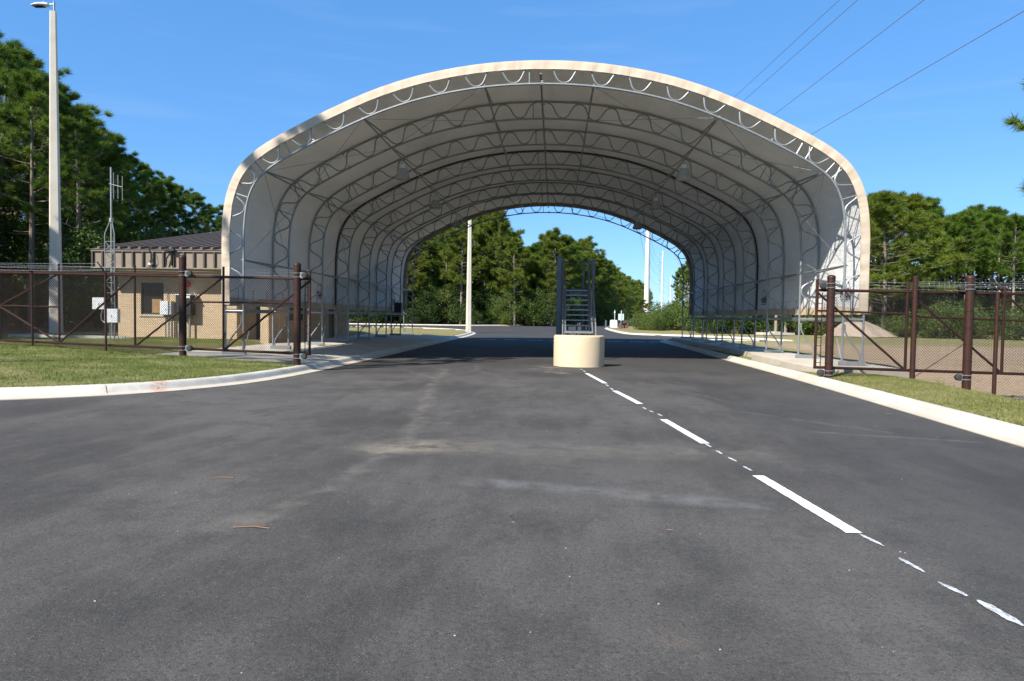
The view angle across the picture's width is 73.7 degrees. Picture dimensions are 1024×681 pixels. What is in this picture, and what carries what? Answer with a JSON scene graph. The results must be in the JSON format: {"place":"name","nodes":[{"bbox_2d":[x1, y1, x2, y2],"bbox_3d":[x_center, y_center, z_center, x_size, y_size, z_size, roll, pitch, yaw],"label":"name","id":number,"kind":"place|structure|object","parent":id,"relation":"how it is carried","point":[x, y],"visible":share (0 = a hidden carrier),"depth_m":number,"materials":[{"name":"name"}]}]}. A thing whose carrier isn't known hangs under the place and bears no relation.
{"place":"outdoors","nodes":[
{"label":"outdoors","id":0,"kind":"place"},
{"bbox_2d":[162,334,446,363],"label":"pavement","id":1,"kind":"structure","parent":0,"point":[332,349],"depth_m":28.21,"materials":[{"name":"concrete"}]},
{"bbox_2d":[0,321,1023,680],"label":"road","id":2,"kind":"structure","parent":0,"point":[554,501],"depth_m":4.89,"materials":[{"name":"asphalt"}]},
{"bbox_2d":[0,322,1023,446],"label":"kerb","id":3,"kind":"structure","parent":2,"relation":"on","point":[1010,433],"depth_m":13.45,"materials":[{"name":"concrete"}]},
{"bbox_2d":[554,335,604,367],"bbox_3d":[2.323,0.382,23.585,1.760,1.110,1.110,1,2,4],"label":"median nose","id":4,"kind":"object","parent":2,"relation":"on","point":[585,351],"visible":0.93,"depth_m":23.15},
{"bbox_2d":[0,319,1023,425],"bbox_3d":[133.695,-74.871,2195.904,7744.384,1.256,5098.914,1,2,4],"label":"ground","id":5,"kind":"structure","parent":0,"point":[791,347],"depth_m":27.60,"materials":[{"name":"green plant"}]},
{"bbox_2d":[0,199,35,311],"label":"understorey tree","id":6,"kind":"object","parent":5,"relation":"on","point":[8,218],"visible":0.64,"depth_m":41.76,"materials":[{"name":"green plant"}]},
{"bbox_2d":[5,215,42,316],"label":"understorey tree","id":7,"kind":"object","parent":5,"relation":"on","point":[20,269],"visible":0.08,"depth_m":44.80,"materials":[{"name":"green plant"}]},
{"bbox_2d":[0,29,61,228],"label":"pine tree","id":8,"kind":"object","parent":5,"relation":"on","point":[24,126],"visible":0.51,"depth_m":39.45,"materials":[{"name":"green plant"}]},
{"bbox_2d":[0,37,71,326],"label":"pine tree","id":9,"kind":"object","parent":5,"relation":"on","point":[26,56],"visible":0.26,"depth_m":42.54,"materials":[{"name":"green plant"}]},
{"bbox_2d":[0,46,72,325],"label":"pine tree","id":10,"kind":"object","parent":5,"relation":"on","point":[35,63],"visible":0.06,"depth_m":47.99,"materials":[{"name":"green plant"}]},
{"bbox_2d":[0,66,91,329],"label":"pine tree","id":11,"kind":"object","parent":5,"relation":"on","point":[31,79],"visible":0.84,"depth_m":38.15,"materials":[{"name":"green plant"}]},
{"bbox_2d":[31,1,62,332],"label":"street light","id":12,"kind":"object","parent":5,"relation":"on","point":[55,248],"visible":0.97,"depth_m":34.05,"materials":[{"name":"concrete"}]},
{"bbox_2d":[1,187,113,327],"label":"understorey tree","id":13,"kind":"object","parent":5,"relation":"on","point":[39,244],"visible":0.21,"depth_m":41.82,"materials":[{"name":"green plant"}]},
{"bbox_2d":[0,67,129,326],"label":"pine tree","id":14,"kind":"object","parent":5,"relation":"on","point":[94,137],"visible":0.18,"depth_m":43.71,"materials":[{"name":"green plant"}]},
{"bbox_2d":[4,81,136,325],"bbox_3d":[-31.691,-9.684,48.874,10.228,18.046,9.894,1,2,16],"label":"pine tree","id":15,"kind":"object","parent":5,"relation":"on","point":[73,96],"visible":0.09,"depth_m":48.03,"materials":[{"name":"green plant"}]},
{"bbox_2d":[9,334,136,338],"bbox_3d":[-18.298,-0.017,29.060,5.000,0.470,1.900,1,2,4],"label":"equipment pad","id":16,"kind":"object","parent":5,"relation":"on","point":[73,336],"visible":0.18,"depth_m":28.09,"materials":[{"name":"concrete"}]},
{"bbox_2d":[104,167,122,335],"bbox_3d":[-16.196,-3.534,27.803,0.834,7.050,0.413,2,3,36],"label":"antenna mast","id":17,"kind":"object","parent":16,"relation":"on","point":[111,227],"visible":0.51,"depth_m":27.88,"materials":[{"name":"metal"}]},
{"bbox_2d":[30,221,117,329],"bbox_3d":[-24.350,-3.607,38.914,5.419,6.568,4.747,0,2,-18],"label":"understorey tree","id":18,"kind":"object","parent":5,"relation":"on","point":[86,239],"visible":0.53,"depth_m":38.35,"materials":[{"name":"plant"}]},
{"bbox_2d":[5,95,143,328],"bbox_3d":[-25.791,-7.402,40.681,7.044,14.094,7.282,2,3,37],"label":"pine tree","id":19,"kind":"object","parent":5,"relation":"on","point":[93,148],"visible":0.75,"depth_m":39.76,"materials":[{"name":"green plant"}]},
{"bbox_2d":[37,105,149,326],"bbox_3d":[-28.061,-8.035,45.758,6.633,14.980,7.479,0,2,-18],"label":"pine tree","id":20,"kind":"object","parent":5,"relation":"on","point":[117,195],"visible":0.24,"depth_m":44.66,"materials":[{"name":"green plant"}]},
{"bbox_2d":[70,125,146,318],"bbox_3d":[-31.059,-8.472,51.195,6.591,15.396,6.265,2,2,32],"label":"pine tree","id":21,"kind":"object","parent":5,"relation":"on","point":[128,177],"visible":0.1,"depth_m":51.19,"materials":[{"name":"green plant"}]},
{"bbox_2d":[72,145,161,326],"bbox_3d":[-27.372,-7.047,46.450,5.555,12.899,5.843,1,2,10],"label":"pine tree","id":22,"kind":"object","parent":5,"relation":"on","point":[119,151],"visible":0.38,"depth_m":46.19,"materials":[{"name":"green plant"}]},
{"bbox_2d":[82,205,169,316],"bbox_3d":[-25.953,-4.766,47.063,7.237,9.147,7.642,0,2,-27],"label":"understorey tree","id":23,"kind":"object","parent":5,"relation":"on","point":[135,234],"visible":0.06,"depth_m":46.82,"materials":[{"name":"green plant"}]},
{"bbox_2d":[0,334,259,353],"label":"yard grass","id":24,"kind":"structure","parent":5,"relation":"on","point":[111,348],"depth_m":24.73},
{"bbox_2d":[103,157,175,240],"bbox_3d":[-30.096,-7.816,54.029,7.515,13.917,7.726,2,2,27],"label":"pine tree","id":25,"kind":"object","parent":5,"relation":"on","point":[150,198],"visible":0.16,"depth_m":54.06,"materials":[{"name":"green plant"}]},
{"bbox_2d":[0,261,293,363],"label":"chain link fence","id":26,"kind":"object","parent":5,"relation":"on","point":[32,329],"visible":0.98,"depth_m":20.35,"materials":[{"name":"metal"}]},
{"bbox_2d":[109,161,184,239],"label":"pine tree","id":27,"kind":"object","parent":5,"relation":"on","point":[158,181],"visible":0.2,"depth_m":57.04,"materials":[{"name":"green plant"}]},
{"bbox_2d":[0,346,303,387],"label":"lawn grass","id":28,"kind":"structure","parent":5,"relation":"on","point":[46,366],"depth_m":16.11,"materials":[{"name":"plant"}]},
{"bbox_2d":[119,176,201,239],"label":"pine tree","id":29,"kind":"object","parent":5,"relation":"on","point":[179,229],"visible":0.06,"depth_m":61.58,"materials":[{"name":"green plant"}]},
{"bbox_2d":[148,179,200,237],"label":"pine tree","id":30,"kind":"object","parent":5,"relation":"on","point":[171,188],"visible":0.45,"depth_m":56.16,"materials":[{"name":"green plant"}]},
{"bbox_2d":[151,181,207,236],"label":"pine tree","id":31,"kind":"object","parent":5,"relation":"on","point":[182,187],"visible":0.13,"depth_m":64.53,"materials":[{"name":"green plant"}]},
{"bbox_2d":[178,255,192,355],"bbox_3d":[-9.545,-0.896,19.954,0.408,3.190,0.245,1,2,4],"label":"gate post","id":32,"kind":"object","parent":5,"relation":"on","point":[183,275],"visible":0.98,"depth_m":19.88,"materials":[{"name":"metal"}]},
{"bbox_2d":[163,191,221,234],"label":"pine tree","id":33,"kind":"object","parent":5,"relation":"on","point":[208,208],"visible":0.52,"depth_m":59.07,"materials":[{"name":"green plant"}]},
{"bbox_2d":[192,204,223,232],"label":"pine tree","id":34,"kind":"object","parent":5,"relation":"on","point":[219,214],"visible":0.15,"depth_m":63.21,"materials":[{"name":"green plant"}]},
{"bbox_2d":[91,231,347,343],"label":"guard house","id":35,"kind":"structure","parent":5,"relation":"on","point":[201,252],"depth_m":30.13,"materials":[{"name":"beige brick"}]},
{"bbox_2d":[139,283,164,316],"bbox_3d":[-15.915,-1.816,30.247,1.190,1.490,0.190,1,2,4],"label":"window","id":36,"kind":"structure","parent":35,"relation":"in","point":[151,285],"depth_m":30.28,"materials":[{"name":"black glass"}]},
{"bbox_2d":[160,290,174,336],"bbox_3d":[-15.164,-1.082,30.032,0.540,2.500,0.267,1,2,4],"label":"utility box","id":37,"kind":"object","parent":35,"relation":"attached to","point":[166,307],"visible":0.44,"depth_m":29.91,"materials":[{"name":"grey metal"}]},
{"bbox_2d":[69,267,519,323],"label":"wood","id":38,"kind":"object","parent":5,"relation":"on","point":[431,276],"visible":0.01,"depth_m":129.79,"materials":[{"name":"plant"}]},
{"bbox_2d":[293,262,307,364],"bbox_3d":[-5.976,-0.644,19.242,0.408,3.100,0.245,1,2,4],"label":"gate post","id":39,"kind":"object","parent":5,"relation":"on","point":[298,355],"visible":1,"depth_m":19.17,"materials":[{"name":"metal"}]},
{"bbox_2d":[0,263,311,354],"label":"sliding gate","id":40,"kind":"structure","parent":39,"relation":"attached to","point":[223,277],"depth_m":20.34,"materials":[{"name":"metal"}]},
{"bbox_2d":[401,307,423,323],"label":"shrub","id":41,"kind":"object","parent":5,"relation":"on","point":[408,317],"visible":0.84,"depth_m":121.05,"materials":[{"name":"green plant"}]},
{"bbox_2d":[405,240,435,322],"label":"pine tree","id":42,"kind":"object","parent":5,"relation":"on","point":[423,265],"visible":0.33,"depth_m":122.62,"materials":[{"name":"green plant"}]},
{"bbox_2d":[408,284,447,323],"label":"broadleaf tree","id":43,"kind":"object","parent":5,"relation":"on","point":[425,296],"visible":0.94,"depth_m":122.09,"materials":[{"name":"green plant"}]},
{"bbox_2d":[413,235,451,301],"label":"pine tree","id":44,"kind":"object","parent":5,"relation":"on","point":[429,271],"visible":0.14,"depth_m":129.10,"materials":[{"name":"green plant"}]},
{"bbox_2d":[414,274,454,323],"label":"broadleaf tree","id":45,"kind":"object","parent":5,"relation":"on","point":[437,282],"visible":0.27,"depth_m":126.54,"materials":[{"name":"plant"}]},
{"bbox_2d":[424,228,465,323],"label":"pine tree","id":46,"kind":"object","parent":5,"relation":"on","point":[442,245],"visible":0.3,"depth_m":125.28,"materials":[{"name":"green plant"}]},
{"bbox_2d":[426,283,465,323],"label":"broadleaf tree","id":47,"kind":"object","parent":5,"relation":"on","point":[446,291],"visible":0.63,"depth_m":123.37,"materials":[{"name":"green plant"}]},
{"bbox_2d":[438,219,487,324],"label":"pine tree","id":48,"kind":"object","parent":5,"relation":"on","point":[462,236],"visible":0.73,"depth_m":120.88,"materials":[{"name":"green plant"}]},
{"bbox_2d":[445,286,483,324],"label":"broadleaf tree","id":49,"kind":"object","parent":5,"relation":"on","point":[464,295],"visible":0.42,"depth_m":123.55,"materials":[{"name":"green plant"}]},
{"bbox_2d":[449,301,481,324],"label":"shrub","id":50,"kind":"object","parent":5,"relation":"on","point":[457,316],"visible":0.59,"depth_m":121.22,"materials":[{"name":"green plant"}]},
{"bbox_2d":[432,218,498,295],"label":"pine tree","id":51,"kind":"object","parent":5,"relation":"on","point":[478,284],"visible":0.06,"depth_m":131.83,"materials":[{"name":"green plant"}]},
{"bbox_2d":[466,219,471,331],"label":"street light","id":52,"kind":"object","parent":5,"relation":"on","point":[468,293],"visible":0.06,"depth_m":67.05,"materials":[{"name":"concrete"}]},
{"bbox_2d":[460,213,513,310],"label":"pine tree","id":53,"kind":"object","parent":5,"relation":"on","point":[482,250],"visible":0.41,"depth_m":126.51,"materials":[{"name":"green plant"}]},
{"bbox_2d":[474,276,503,323],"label":"broadleaf tree","id":54,"kind":"object","parent":5,"relation":"on","point":[488,291],"visible":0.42,"depth_m":125.19,"materials":[{"name":"green plant"}]},
{"bbox_2d":[483,280,512,324],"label":"broadleaf tree","id":55,"kind":"object","parent":5,"relation":"on","point":[495,296],"visible":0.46,"depth_m":123.76,"materials":[{"name":"plant"}]},
{"bbox_2d":[474,210,533,324],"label":"pine tree","id":56,"kind":"object","parent":5,"relation":"on","point":[503,230],"visible":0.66,"depth_m":122.93,"materials":[{"name":"green plant"}]},
{"bbox_2d":[489,288,527,324],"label":"broadleaf tree","id":57,"kind":"object","parent":5,"relation":"on","point":[508,297],"visible":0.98,"depth_m":120.13,"materials":[{"name":"green plant"}]},
{"bbox_2d":[493,235,540,325],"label":"pine tree","id":58,"kind":"object","parent":5,"relation":"on","point":[513,243],"visible":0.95,"depth_m":119.92,"materials":[{"name":"green plant"}]},
{"bbox_2d":[522,289,547,325],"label":"broadleaf tree","id":59,"kind":"object","parent":5,"relation":"on","point":[533,295],"visible":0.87,"depth_m":120.40,"materials":[{"name":"plant"}]},
{"bbox_2d":[526,241,555,291],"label":"pine tree","id":60,"kind":"object","parent":5,"relation":"on","point":[536,248],"visible":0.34,"depth_m":125.87,"materials":[{"name":"green plant"}]},
{"bbox_2d":[530,282,556,325],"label":"broadleaf tree","id":61,"kind":"object","parent":5,"relation":"on","point":[542,292],"visible":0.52,"depth_m":121.39,"materials":[{"name":"green plant"}]},
{"bbox_2d":[536,303,566,326],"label":"shrub","id":62,"kind":"object","parent":5,"relation":"on","point":[552,317],"visible":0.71,"depth_m":119.07,"materials":[{"name":"green plant"}]},
{"bbox_2d":[531,226,581,325],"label":"pine tree","id":63,"kind":"object","parent":5,"relation":"on","point":[550,244],"visible":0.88,"depth_m":121.96,"materials":[{"name":"green plant"}]},
{"bbox_2d":[551,235,587,285],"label":"pine tree","id":64,"kind":"object","parent":5,"relation":"on","point":[576,251],"visible":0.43,"depth_m":125.24,"materials":[{"name":"green plant"}]},
{"bbox_2d":[554,280,586,323],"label":"broadleaf tree","id":65,"kind":"object","parent":5,"relation":"on","point":[575,302],"visible":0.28,"depth_m":125.43,"materials":[{"name":"plant"}]},
{"bbox_2d":[570,239,603,323],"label":"pine tree","id":66,"kind":"object","parent":5,"relation":"on","point":[583,248],"visible":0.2,"depth_m":141.12,"materials":[{"name":"green plant"}]},
{"bbox_2d":[577,235,608,291],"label":"pine tree","id":67,"kind":"object","parent":5,"relation":"on","point":[586,240],"visible":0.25,"depth_m":156.64,"materials":[{"name":"green plant"}]},
{"bbox_2d":[585,254,617,304],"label":"pine tree","id":68,"kind":"object","parent":5,"relation":"on","point":[598,269],"visible":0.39,"depth_m":148.14,"materials":[{"name":"green plant"}]},
{"bbox_2d":[605,260,628,305],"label":"pine tree","id":69,"kind":"object","parent":5,"relation":"on","point":[611,263],"visible":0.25,"depth_m":181.41,"materials":[{"name":"green plant"}]},
{"bbox_2d":[644,230,649,311],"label":"power pole","id":70,"kind":"object","parent":5,"relation":"on","point":[647,271],"visible":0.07,"depth_m":147.60,"materials":[{"name":"white concrete"}]},
{"bbox_2d":[811,11,1023,134],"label":"power wire","id":71,"kind":"object","parent":70,"relation":"attached to","point":[926,67],"visible":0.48,"depth_m":38.43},
{"bbox_2d":[636,310,661,330],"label":"shrub","id":72,"kind":"object","parent":5,"relation":"on","point":[653,317],"visible":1,"depth_m":102.88,"materials":[{"name":"green plant"}]},
{"bbox_2d":[673,261,689,305],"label":"pine tree","id":73,"kind":"object","parent":5,"relation":"on","point":[686,275],"visible":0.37,"depth_m":115.79,"materials":[{"name":"green plant"}]},
{"bbox_2d":[688,315,731,333],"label":"shrub","id":74,"kind":"object","parent":5,"relation":"on","point":[699,321],"visible":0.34,"depth_m":86.70,"materials":[{"name":"green plant"}]},
{"bbox_2d":[714,315,763,333],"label":"shrub","id":75,"kind":"object","parent":5,"relation":"on","point":[738,324],"visible":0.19,"depth_m":87.72,"materials":[{"name":"green plant"}]},
{"bbox_2d":[769,315,810,334],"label":"shrub","id":76,"kind":"object","parent":5,"relation":"on","point":[792,327],"visible":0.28,"depth_m":86.51,"materials":[{"name":"green plant"}]},
{"bbox_2d":[672,338,908,377],"bbox_3d":[10.851,0.645,33.534,2.450,0.665,29.000,1,2,4],"label":"strip footing","id":77,"kind":"object","parent":5,"relation":"on","point":[787,360],"visible":0.36,"depth_m":24.72,"materials":[{"name":"concrete"}]},
{"bbox_2d":[221,60,869,365],"bbox_3d":[1.579,-4.453,34.154,20.084,9.222,26.225,1,2,4],"label":"fabric shelter","id":78,"kind":"object","parent":77,"relation":"on","point":[762,212],"visible":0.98,"depth_m":27.23,"materials":[{"name":"fabric"}]},
{"bbox_2d":[395,164,409,180],"bbox_3d":[-4.338,-6.765,27.103,0.602,0.787,0.602,1,2,4],"label":"hanging lamp","id":79,"kind":"object","parent":78,"relation":"hanging from","point":[402,174],"visible":1,"depth_m":26.94,"materials":[{"name":"grey metal"}]},
{"bbox_2d":[676,160,691,180],"bbox_3d":[6.659,-6.583,26.424,0.602,0.787,0.602,1,2,4],"label":"hanging lamp","id":80,"kind":"object","parent":78,"relation":"hanging from","point":[684,174],"visible":1,"depth_m":26.27,"materials":[{"name":"grey metal"}]},
{"bbox_2d":[803,315,841,335],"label":"shrub","id":81,"kind":"object","parent":5,"relation":"on","point":[819,330],"visible":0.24,"depth_m":85.88,"materials":[{"name":"green plant"}]},
{"bbox_2d":[817,275,835,377],"bbox_3d":[8.124,-0.234,17.632,0.403,2.920,0.241,1,2,4],"label":"gate post","id":82,"kind":"object","parent":5,"relation":"on","point":[830,287],"visible":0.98,"depth_m":17.55,"materials":[{"name":"metal"}]},
{"bbox_2d":[823,317,896,336],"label":"sand pile","id":83,"kind":"object","parent":5,"relation":"on","point":[838,329],"visible":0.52,"depth_m":80.14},
{"bbox_2d":[870,284,911,327],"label":"understorey tree","id":84,"kind":"object","parent":5,"relation":"on","point":[891,306],"visible":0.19,"depth_m":93.24,"materials":[{"name":"green plant"}]},
{"bbox_2d":[878,315,909,335],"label":"shrub","id":85,"kind":"object","parent":5,"relation":"on","point":[895,328],"visible":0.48,"depth_m":80.90,"materials":[{"name":"green plant"}]},
{"bbox_2d":[866,189,922,320],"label":"pine tree","id":86,"kind":"object","parent":5,"relation":"on","point":[872,262],"visible":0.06,"depth_m":96.87,"materials":[{"name":"green plant"}]},
{"bbox_2d":[867,189,955,326],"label":"pine tree","id":87,"kind":"object","parent":5,"relation":"on","point":[879,213],"visible":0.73,"depth_m":82.95,"materials":[{"name":"green plant"}]},
{"bbox_2d":[808,371,1023,425],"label":"verge grass","id":88,"kind":"structure","parent":5,"relation":"on","point":[988,400],"depth_m":13.43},
{"bbox_2d":[901,196,946,300],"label":"pine tree","id":89,"kind":"object","parent":5,"relation":"on","point":[937,208],"visible":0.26,"depth_m":115.53,"materials":[{"name":"green plant"}]},
{"bbox_2d":[869,191,979,317],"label":"pine tree","id":90,"kind":"object","parent":5,"relation":"on","point":[917,201],"visible":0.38,"depth_m":90.68,"materials":[{"name":"green plant"}]},
{"bbox_2d":[833,276,1023,399],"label":"chain link fence","id":91,"kind":"object","parent":5,"relation":"on","point":[913,335],"visible":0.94,"depth_m":17.45,"materials":[{"name":"metal"}]},
{"bbox_2d":[908,301,963,338],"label":"shrub","id":92,"kind":"object","parent":5,"relation":"on","point":[934,326],"visible":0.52,"depth_m":78.70,"materials":[{"name":"green plant"}]},
{"bbox_2d":[920,230,960,287],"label":"pine tree","id":93,"kind":"object","parent":5,"relation":"on","point":[950,266],"visible":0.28,"depth_m":98.99,"materials":[{"name":"green plant"}]},
{"bbox_2d":[868,255,1023,331],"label":"wood","id":94,"kind":"object","parent":5,"relation":"on","point":[958,280],"visible":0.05,"depth_m":118.32,"materials":[{"name":"plant"}]},
{"bbox_2d":[932,211,979,303],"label":"pine tree","id":95,"kind":"object","parent":5,"relation":"on","point":[952,230],"visible":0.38,"depth_m":100.89,"materials":[{"name":"green plant"}]},
{"bbox_2d":[954,275,975,389],"bbox_3d":[11.556,-0.042,17.425,0.411,3.250,0.249,1,2,4],"label":"gate post","id":96,"kind":"object","parent":5,"relation":"on","point":[964,377],"visible":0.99,"depth_m":17.34,"materials":[{"name":"metal"}]},
{"bbox_2d":[813,279,1023,375],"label":"sliding gate","id":97,"kind":"structure","parent":96,"relation":"attached to","point":[907,291],"depth_m":17.64,"materials":[{"name":"metal"}]},
{"bbox_2d":[941,305,993,338],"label":"shrub","id":98,"kind":"object","parent":5,"relation":"on","point":[976,312],"visible":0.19,"depth_m":78.93,"materials":[{"name":"green plant"}]},
{"bbox_2d":[941,208,998,300],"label":"pine tree","id":99,"kind":"object","parent":5,"relation":"on","point":[965,218],"visible":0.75,"depth_m":98.67,"materials":[{"name":"green plant"}]},
{"bbox_2d":[958,211,1006,312],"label":"pine tree","id":100,"kind":"object","parent":5,"relation":"on","point":[986,216],"visible":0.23,"depth_m":105.04,"materials":[{"name":"green plant"}]},
{"bbox_2d":[972,205,1008,334],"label":"pine tree","id":101,"kind":"object","parent":5,"relation":"on","point":[997,210],"visible":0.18,"depth_m":109.74,"materials":[{"name":"green plant"}]},
{"bbox_2d":[967,214,1022,291],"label":"pine tree","id":102,"kind":"object","parent":5,"relation":"on","point":[996,221],"visible":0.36,"depth_m":101.18,"materials":[{"name":"green plant"}]},
{"bbox_2d":[977,212,1023,321],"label":"pine tree","id":103,"kind":"object","parent":5,"relation":"on","point":[1010,222],"visible":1,"depth_m":94.52,"materials":[{"name":"green plant"}]},
{"bbox_2d":[981,301,1023,339],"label":"shrub","id":104,"kind":"object","parent":5,"relation":"on","point":[1015,314],"visible":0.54,"depth_m":76.27,"materials":[{"name":"green plant"}]},
{"bbox_2d":[1000,45,1023,196],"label":"pine tree","id":105,"kind":"object","parent":5,"relation":"on","point":[1019,124],"visible":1,"depth_m":27.65,"materials":[{"name":"green plant"}]},
{"bbox_2d":[0,0,1023,312],"label":"sky","id":106,"kind":"structure","parent":0,"point":[195,87],"materials":[{"name":"blue"}]},
{"bbox_2d":[556,256,596,334],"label":"stair tower","id":107,"kind":"structure","parent":0,"point":[561,309],"depth_m":29.84,"materials":[{"name":"metal"}]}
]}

